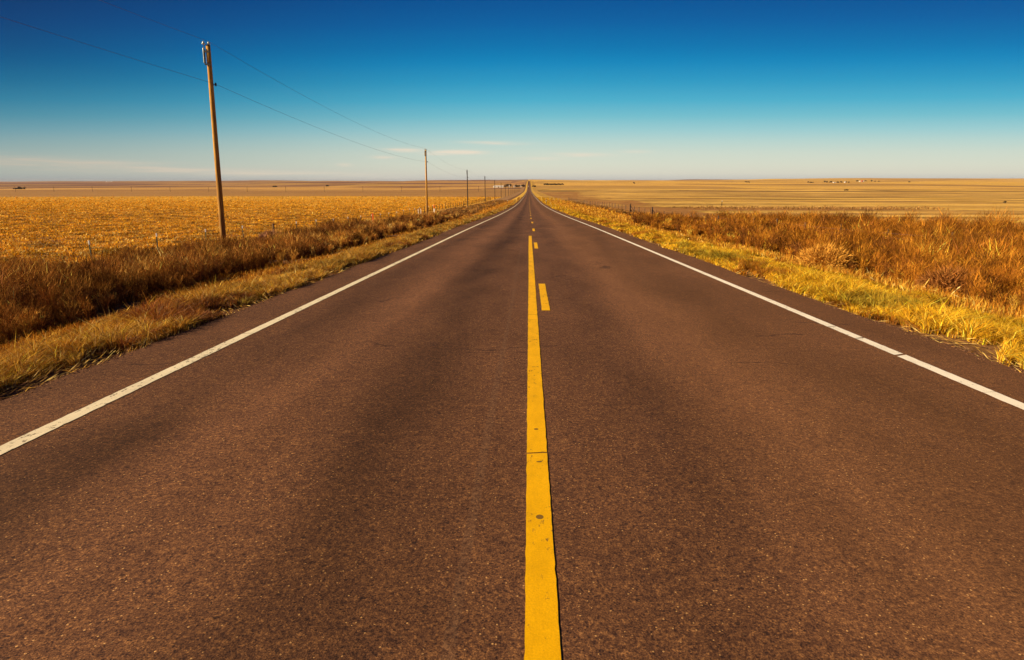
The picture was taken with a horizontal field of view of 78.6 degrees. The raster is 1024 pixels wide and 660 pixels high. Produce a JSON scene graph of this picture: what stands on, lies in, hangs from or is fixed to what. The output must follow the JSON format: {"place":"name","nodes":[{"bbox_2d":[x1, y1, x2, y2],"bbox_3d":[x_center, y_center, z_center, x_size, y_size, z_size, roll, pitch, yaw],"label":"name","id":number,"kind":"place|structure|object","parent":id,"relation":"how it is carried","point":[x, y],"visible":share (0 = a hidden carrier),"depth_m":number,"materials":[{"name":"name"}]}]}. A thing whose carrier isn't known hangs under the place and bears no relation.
{"place":"outdoors","nodes":[
{"label":"outdoors","id":0,"kind":"place"},
{"bbox_2d":[0,181,1023,659],"bbox_3d":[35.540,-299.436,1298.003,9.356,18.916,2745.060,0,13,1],"label":"road","id":1,"kind":"structure","parent":0,"point":[528,425],"depth_m":3.72,"materials":[{"name":"asphalt"}]},
{"bbox_2d":[0,178,1023,400],"bbox_3d":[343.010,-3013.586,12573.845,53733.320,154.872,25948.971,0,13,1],"label":"ground","id":2,"kind":"structure","parent":0,"point":[966,196],"depth_m":627.97,"materials":[{"name":"yellow plant"}]},
{"bbox_2d":[0,229,416,349],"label":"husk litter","id":3,"kind":"object","parent":2,"relation":"on","point":[161,299],"visible":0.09,"depth_m":15.79,"materials":[{"name":"beige plant"}]},
{"bbox_2d":[201,41,225,242],"bbox_3d":[-16.863,-9.715,35.764,0.610,12.531,0.376,2,14,1],"label":"utility pole","id":4,"kind":"object","parent":2,"relation":"on","point":[207,51],"visible":0.98,"depth_m":35.42,"materials":[{"name":"wood"}]},
{"bbox_2d":[2,17,516,187],"bbox_3d":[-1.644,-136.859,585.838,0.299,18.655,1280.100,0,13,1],"label":"power line","id":5,"kind":"object","parent":4,"relation":"attached to","point":[190,76],"visible":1,"depth_m":30.19,"materials":[{"name":"metal"}]},
{"bbox_2d":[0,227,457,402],"bbox_3d":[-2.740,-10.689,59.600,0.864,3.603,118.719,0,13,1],"label":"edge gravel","id":6,"kind":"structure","parent":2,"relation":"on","point":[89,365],"depth_m":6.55,"materials":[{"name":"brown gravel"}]},
{"bbox_2d":[9,198,484,260],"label":"wire fence","id":7,"kind":"object","parent":2,"relation":"on","point":[262,229],"visible":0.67,"depth_m":42.99,"materials":[{"name":"brown metal"}]},
{"bbox_2d":[0,195,500,265],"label":"crop field","id":8,"kind":"structure","parent":2,"relation":"on","point":[102,203],"depth_m":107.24,"materials":[{"name":"yellow plant"}]},
{"bbox_2d":[0,199,503,344],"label":"roadside weeds","id":9,"kind":"object","parent":2,"relation":"on","point":[36,295],"visible":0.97,"depth_m":18.36,"materials":[{"name":"brown plant"}]},
{"bbox_2d":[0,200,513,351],"bbox_3d":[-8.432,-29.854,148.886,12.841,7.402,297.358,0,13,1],"label":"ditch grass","id":10,"kind":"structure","parent":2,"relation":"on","point":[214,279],"depth_m":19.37,"materials":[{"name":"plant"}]},
{"bbox_2d":[0,197,521,397],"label":"verge grass","id":11,"kind":"structure","parent":2,"relation":"on","point":[171,314],"depth_m":8.51,"materials":[{"name":"yellow plant"}]},
{"bbox_2d":[254,227,282,242],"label":"tumbleweed","id":12,"kind":"object","parent":2,"relation":"on","point":[265,233],"visible":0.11,"depth_m":40.67,"materials":[{"name":"brown plant"}]},
{"bbox_2d":[424,149,427,213],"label":"utility pole","id":13,"kind":"object","parent":2,"relation":"on","point":[425,153],"visible":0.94,"depth_m":109.06,"materials":[{"name":"wood"}]},
{"bbox_2d":[100,0,469,171],"bbox_3d":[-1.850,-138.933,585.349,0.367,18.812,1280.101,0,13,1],"label":"power line","id":14,"kind":"object","parent":13,"relation":"attached to","point":[244,62],"visible":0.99,"depth_m":36.27,"materials":[{"name":"metal"}]},
{"bbox_2d":[466,170,467,205],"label":"utility pole","id":15,"kind":"object","parent":2,"relation":"on","point":[467,187],"visible":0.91,"depth_m":182.87,"materials":[{"name":"brown wood"}]},
{"bbox_2d":[569,198,953,238],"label":"wire fence","id":16,"kind":"object","parent":2,"relation":"on","point":[701,216],"visible":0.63,"depth_m":102.12,"materials":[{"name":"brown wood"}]},
{"bbox_2d":[537,197,1023,368],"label":"verge grass","id":17,"kind":"structure","parent":2,"relation":"on","point":[917,309],"depth_m":10.81,"materials":[{"name":"yellow plant"}]},
{"bbox_2d":[548,200,1023,319],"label":"ditch grass","id":18,"kind":"structure","parent":2,"relation":"on","point":[909,286],"depth_m":18.37,"materials":[{"name":"yellow plant"}]},
{"bbox_2d":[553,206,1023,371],"bbox_3d":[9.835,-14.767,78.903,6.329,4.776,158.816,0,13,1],"label":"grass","id":19,"kind":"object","parent":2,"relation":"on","point":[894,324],"visible":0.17,"depth_m":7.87,"materials":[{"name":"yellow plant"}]},
{"bbox_2d":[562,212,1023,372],"bbox_3d":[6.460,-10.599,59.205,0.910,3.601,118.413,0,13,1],"label":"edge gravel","id":20,"kind":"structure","parent":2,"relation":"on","point":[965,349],"depth_m":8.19,"materials":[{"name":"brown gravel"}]},
{"bbox_2d":[565,200,1023,310],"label":"roadside weeds","id":21,"kind":"object","parent":2,"relation":"on","point":[996,264],"visible":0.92,"depth_m":24.13,"materials":[{"name":"plant"}]},
{"bbox_2d":[671,205,947,209],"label":"field edge weeds","id":22,"kind":"object","parent":2,"relation":"on","point":[815,207],"visible":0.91,"depth_m":142.31,"materials":[{"name":"brown plant"}]},
{"bbox_2d":[792,238,856,271],"bbox_3d":[10.828,-2.632,21.725,2.403,1.155,2.351,9,16,32],"label":"grass clump","id":23,"kind":"object","parent":2,"relation":"on","point":[829,255],"visible":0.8,"depth_m":21.40,"materials":[{"name":"brown plant"}]},
{"bbox_2d":[668,233,1023,316],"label":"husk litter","id":24,"kind":"object","parent":2,"relation":"on","point":[873,279],"visible":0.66,"depth_m":15.14,"materials":[{"name":"yellow plant"}]},
{"bbox_2d":[704,202,1023,246],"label":"field edge weeds","id":25,"kind":"object","parent":2,"relation":"on","point":[903,224],"visible":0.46,"depth_m":42.21,"materials":[{"name":"brown plant"}]},
{"bbox_2d":[913,263,987,294],"bbox_3d":[11.797,-1.374,16.835,1.986,0.939,1.919,-5,14,-21],"label":"tumbleweed","id":26,"kind":"object","parent":2,"relation":"on","point":[937,277],"visible":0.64,"depth_m":16.67,"materials":[{"name":"brown plant"}]},
{"bbox_2d":[0,0,1023,181],"label":"sky","id":27,"kind":"structure","parent":0,"point":[490,89],"materials":[{"name":"blue"}]}
]}

